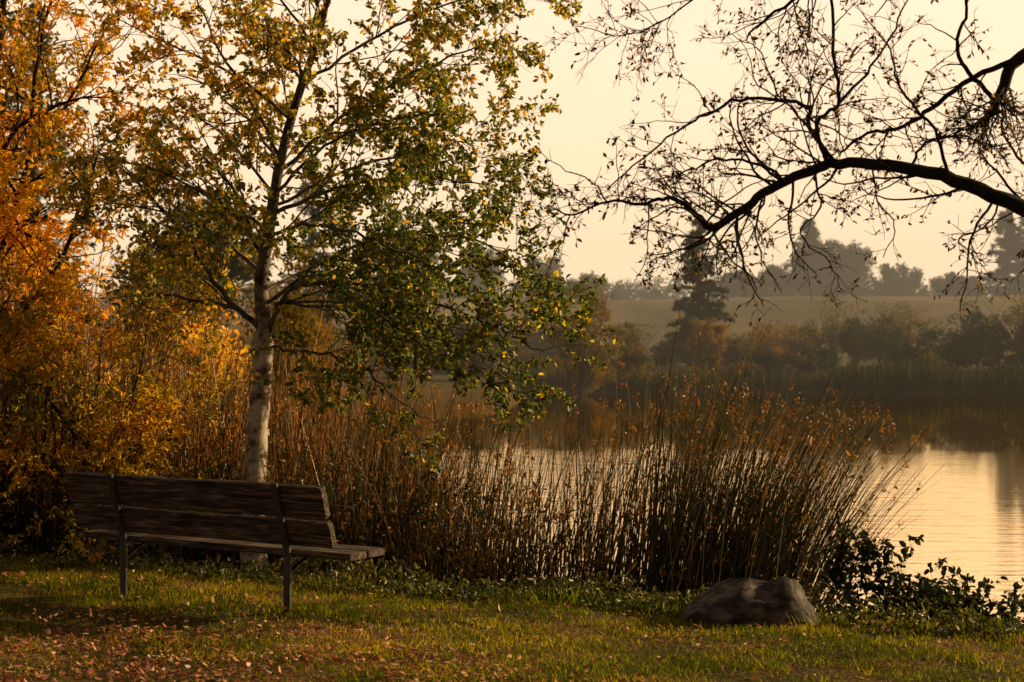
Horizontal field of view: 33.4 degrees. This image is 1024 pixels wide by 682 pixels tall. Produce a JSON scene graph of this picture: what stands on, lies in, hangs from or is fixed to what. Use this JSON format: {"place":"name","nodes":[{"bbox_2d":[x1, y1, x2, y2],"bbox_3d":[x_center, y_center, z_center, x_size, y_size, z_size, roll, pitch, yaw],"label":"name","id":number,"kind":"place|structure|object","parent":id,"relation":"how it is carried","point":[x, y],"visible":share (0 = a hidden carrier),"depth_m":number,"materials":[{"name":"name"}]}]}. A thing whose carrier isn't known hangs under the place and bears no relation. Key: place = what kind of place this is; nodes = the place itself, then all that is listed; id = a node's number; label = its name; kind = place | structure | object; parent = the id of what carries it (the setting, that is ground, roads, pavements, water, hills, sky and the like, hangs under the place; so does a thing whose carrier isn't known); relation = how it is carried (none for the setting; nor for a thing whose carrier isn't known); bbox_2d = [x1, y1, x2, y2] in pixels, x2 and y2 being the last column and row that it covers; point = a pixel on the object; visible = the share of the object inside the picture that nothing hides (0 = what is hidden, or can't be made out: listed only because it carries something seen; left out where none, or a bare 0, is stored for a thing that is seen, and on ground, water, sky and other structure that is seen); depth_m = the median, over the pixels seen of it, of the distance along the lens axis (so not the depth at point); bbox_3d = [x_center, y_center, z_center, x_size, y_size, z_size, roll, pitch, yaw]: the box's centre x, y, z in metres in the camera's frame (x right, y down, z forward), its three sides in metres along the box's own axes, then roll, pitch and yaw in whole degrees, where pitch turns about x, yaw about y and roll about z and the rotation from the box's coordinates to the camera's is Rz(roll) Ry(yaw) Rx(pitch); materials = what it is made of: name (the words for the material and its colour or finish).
{"place":"outdoors","nodes":[
{"label":"outdoors","id":0,"kind":"place"},
{"bbox_2d":[0,284,1023,681],"bbox_3d":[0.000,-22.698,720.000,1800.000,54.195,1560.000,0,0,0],"label":"ground","id":1,"kind":"structure","parent":0,"point":[660,314],"depth_m":10.68,"materials":[{"name":"green plant"}]},
{"bbox_2d":[4,96,43,253],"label":"tree leaves","id":2,"kind":"object","parent":1,"relation":"on","point":[13,99],"visible":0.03,"depth_m":36.67,"materials":[{"name":"orange plant"}]},
{"bbox_2d":[0,10,88,194],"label":"tree leaves","id":3,"kind":"object","parent":1,"relation":"on","point":[7,101],"visible":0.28,"depth_m":29.97,"materials":[{"name":"orange plant"}]},
{"bbox_2d":[0,1,96,338],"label":"pine tree","id":4,"kind":"object","parent":1,"relation":"on","point":[38,198],"visible":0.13,"depth_m":74.92,"materials":[{"name":"plant"}]},
{"bbox_2d":[0,214,116,418],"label":"willow bank tree","id":5,"kind":"object","parent":1,"relation":"on","point":[87,262],"visible":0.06,"depth_m":22.04,"materials":[{"name":"orange plant"}]},
{"bbox_2d":[0,0,209,514],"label":"golden willow tree","id":6,"kind":"object","parent":1,"relation":"on","point":[20,195],"visible":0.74,"depth_m":14.88,"materials":[{"name":"orange plant"}]},
{"bbox_2d":[0,223,240,567],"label":"willow shrub","id":7,"kind":"object","parent":1,"relation":"on","point":[40,461],"visible":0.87,"depth_m":14.58,"materials":[{"name":"orange plant"}]},
{"bbox_2d":[95,152,244,438],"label":"tree leaves","id":8,"kind":"object","parent":1,"relation":"on","point":[147,261],"visible":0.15,"depth_m":32.65,"materials":[{"name":"green plant"}]},
{"bbox_2d":[114,293,252,479],"bbox_3d":[-4.689,1.995,25.107,2.281,5.414,2.569,0,0,0],"label":"willow bank tree","id":9,"kind":"object","parent":1,"relation":"on","point":[243,350],"visible":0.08,"depth_m":24.83,"materials":[{"name":"yellow plant"}]},
{"bbox_2d":[155,197,273,338],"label":"tree leaves","id":10,"kind":"object","parent":1,"relation":"on","point":[241,272],"visible":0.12,"depth_m":79.81,"materials":[{"name":"green plant"}]},
{"bbox_2d":[64,471,384,613],"bbox_3d":[-2.017,1.420,11.724,2.460,1.000,0.599,0,0,32],"label":"park bench","id":11,"kind":"object","parent":1,"relation":"on","point":[290,539],"visible":0.98,"depth_m":11.50,"materials":[{"name":"brown wood"}]},
{"bbox_2d":[0,447,495,576],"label":"bramble thicket","id":12,"kind":"object","parent":1,"relation":"on","point":[422,522],"visible":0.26,"depth_m":14.42,"materials":[{"name":"brown plant"}]},
{"bbox_2d":[0,208,543,583],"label":"cattail reeds","id":13,"kind":"object","parent":1,"relation":"on","point":[32,540],"visible":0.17,"depth_m":15.67,"materials":[{"name":"brown plant"}]},
{"bbox_2d":[220,235,341,468],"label":"tree leaves","id":14,"kind":"object","parent":1,"relation":"on","point":[293,314],"visible":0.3,"depth_m":37.70,"materials":[{"name":"green plant"}]},
{"bbox_2d":[251,310,344,424],"bbox_3d":[-7.535,1.748,59.910,3.318,5.921,3.642,0,0,0],"label":"willow bank tree","id":15,"kind":"object","parent":1,"relation":"on","point":[330,358],"visible":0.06,"depth_m":60.29,"materials":[{"name":"green plant"}]},
{"bbox_2d":[274,157,358,359],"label":"pine tree","id":16,"kind":"object","parent":1,"relation":"on","point":[310,237],"visible":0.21,"depth_m":87.78,"materials":[{"name":"green plant"}]},
{"bbox_2d":[38,0,623,579],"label":"birch tree","id":17,"kind":"object","parent":1,"relation":"on","point":[414,302],"visible":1,"depth_m":13.54,"materials":[{"name":"green plant"}]},
{"bbox_2d":[366,234,446,380],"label":"tree leaves","id":18,"kind":"object","parent":1,"relation":"on","point":[432,308],"visible":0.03,"depth_m":85.64,"materials":[{"name":"green plant"}]},
{"bbox_2d":[387,241,441,265],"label":"distant oak tree","id":19,"kind":"object","parent":1,"relation":"on","point":[435,261],"depth_m":199.45,"materials":[{"name":"plant"}]},
{"bbox_2d":[146,340,704,598],"bbox_3d":[-0.829,1.641,14.846,5.625,3.319,2.761,0,0,0],"label":"dry sedge","id":20,"kind":"object","parent":1,"relation":"on","point":[405,552],"visible":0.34,"depth_m":14.26,"materials":[{"name":"brown plant"}]},
{"bbox_2d":[427,322,498,380],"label":"willow bank tree","id":21,"kind":"object","parent":1,"relation":"on","point":[458,334],"visible":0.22,"depth_m":90.60,"materials":[{"name":"green plant"}]},
{"bbox_2d":[455,245,506,298],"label":"distant oak tree","id":22,"kind":"object","parent":1,"relation":"on","point":[478,278],"visible":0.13,"depth_m":204.25,"materials":[{"name":"grey plant"}]},
{"bbox_2d":[4,270,1018,299],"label":"distant tree line","id":23,"kind":"object","parent":1,"relation":"on","point":[618,291],"visible":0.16,"depth_m":208.98,"materials":[{"name":"grey plant"}]},
{"bbox_2d":[0,535,1023,638],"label":"bank groundcover","id":24,"kind":"object","parent":1,"relation":"on","point":[368,574],"visible":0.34,"depth_m":12.17,"materials":[{"name":"green plant"}]},
{"bbox_2d":[0,564,1023,681],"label":"fallen leaves","id":25,"kind":"object","parent":1,"relation":"on","point":[335,659],"visible":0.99,"depth_m":9.76,"materials":[{"name":"brown plant"}]},
{"bbox_2d":[522,257,564,298],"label":"distant oak tree","id":26,"kind":"object","parent":1,"relation":"on","point":[555,266],"visible":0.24,"depth_m":198.79,"materials":[{"name":"grey plant"}]},
{"bbox_2d":[93,288,1023,388],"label":"shore shrubs","id":27,"kind":"object","parent":1,"relation":"on","point":[887,339],"visible":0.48,"depth_m":107.17,"materials":[{"name":"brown plant"}]},
{"bbox_2d":[541,281,627,395],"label":"cottonwood tree","id":28,"kind":"object","parent":1,"relation":"on","point":[584,385],"visible":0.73,"depth_m":92.61,"materials":[{"name":"green plant"}]},
{"bbox_2d":[564,271,611,299],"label":"distant oak tree","id":29,"kind":"object","parent":1,"relation":"on","point":[592,275],"visible":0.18,"depth_m":202.12,"materials":[{"name":"plant"}]},
{"bbox_2d":[605,320,656,392],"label":"cottonwood tree","id":30,"kind":"object","parent":1,"relation":"on","point":[633,358],"visible":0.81,"depth_m":97.53,"materials":[{"name":"green plant"}]},
{"bbox_2d":[664,216,743,370],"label":"spruce tree","id":31,"kind":"object","parent":1,"relation":"on","point":[692,309],"visible":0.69,"depth_m":107.72,"materials":[{"name":"green plant"}]},
{"bbox_2d":[683,317,731,365],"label":"golden shrub","id":32,"kind":"object","parent":1,"relation":"on","point":[708,340],"visible":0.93,"depth_m":102.58,"materials":[{"name":"brown plant"}]},
{"bbox_2d":[719,269,767,297],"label":"distant oak tree","id":33,"kind":"object","parent":1,"relation":"on","point":[737,285],"visible":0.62,"depth_m":193.59,"materials":[{"name":"plant"}]},
{"bbox_2d":[474,355,1023,393],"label":"shore reeds","id":34,"kind":"object","parent":1,"relation":"on","point":[857,378],"visible":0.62,"depth_m":97.56,"materials":[{"name":"brown plant"}]},
{"bbox_2d":[679,576,820,627],"bbox_3d":[1.542,1.728,11.079,0.938,0.412,0.595,0,0,6],"label":"boulder","id":35,"kind":"object","parent":1,"relation":"on","point":[746,601],"visible":0.67,"depth_m":10.90,"materials":[{"name":"grey stone"}]},
{"bbox_2d":[486,0,1023,326],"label":"oak tree","id":36,"kind":"object","parent":1,"relation":"on","point":[1013,202],"visible":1,"depth_m":9.00,"materials":[{"name":"brown plant"}]},
{"bbox_2d":[758,262,804,296],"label":"distant oak tree","id":37,"kind":"object","parent":1,"relation":"on","point":[776,272],"visible":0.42,"depth_m":196.82,"materials":[{"name":"grey plant"}]},
{"bbox_2d":[780,219,832,295],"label":"distant pine tree","id":38,"kind":"object","parent":1,"relation":"on","point":[805,288],"visible":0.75,"depth_m":195.34,"materials":[{"name":"plant"}]},
{"bbox_2d":[793,237,846,290],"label":"distant oak tree","id":39,"kind":"object","parent":1,"relation":"on","point":[832,244],"visible":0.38,"depth_m":198.41,"materials":[{"name":"plant"}]},
{"bbox_2d":[810,256,872,295],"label":"distant oak tree","id":40,"kind":"object","parent":1,"relation":"on","point":[856,291],"visible":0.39,"depth_m":200.80,"materials":[{"name":"plant"}]},
{"bbox_2d":[837,239,876,295],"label":"distant oak tree","id":41,"kind":"object","parent":1,"relation":"on","point":[850,251],"visible":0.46,"depth_m":204.04,"materials":[{"name":"green plant"}]},
{"bbox_2d":[867,262,927,296],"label":"distant oak tree","id":42,"kind":"object","parent":1,"relation":"on","point":[892,282],"visible":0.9,"depth_m":206.61,"materials":[{"name":"grey plant"}]},
{"bbox_2d":[799,519,1023,633],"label":"ivy shrub","id":43,"kind":"object","parent":1,"relation":"on","point":[867,548],"visible":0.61,"depth_m":11.54,"materials":[{"name":"green plant"}]},
{"bbox_2d":[928,271,981,296],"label":"distant oak tree","id":44,"kind":"object","parent":1,"relation":"on","point":[937,284],"visible":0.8,"depth_m":198.43,"materials":[{"name":"grey plant"}]},
{"bbox_2d":[974,208,1023,295],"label":"distant pine tree","id":45,"kind":"object","parent":1,"relation":"on","point":[1010,244],"visible":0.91,"depth_m":189.30,"materials":[{"name":"plant"}]},
{"bbox_2d":[1010,197,1023,295],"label":"distant pine tree","id":46,"kind":"object","parent":1,"relation":"on","point":[1021,224],"visible":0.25,"depth_m":191.54,"materials":[{"name":"green plant"}]},
{"bbox_2d":[0,0,1023,299],"label":"sky","id":47,"kind":"structure","parent":0,"point":[576,138],"materials":[{"name":"beige"}]},
{"bbox_2d":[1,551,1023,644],"bbox_3d":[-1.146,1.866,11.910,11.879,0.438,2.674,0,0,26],"label":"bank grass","id":48,"kind":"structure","parent":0,"point":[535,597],"depth_m":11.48,"materials":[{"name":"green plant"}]},
{"bbox_2d":[208,392,1023,623],"bbox_3d":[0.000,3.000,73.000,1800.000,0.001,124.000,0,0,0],"label":"lake water","id":49,"kind":"structure","parent":0,"point":[970,520],"depth_m":44.33,"materials":[{"name":"beige liquid"}]},
{"bbox_2d":[275,298,1008,614],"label":"tule reeds","id":50,"kind":"object","parent":49,"relation":"in","point":[746,542],"visible":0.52,"depth_m":14.81,"materials":[{"name":"brown plant"}]}
]}

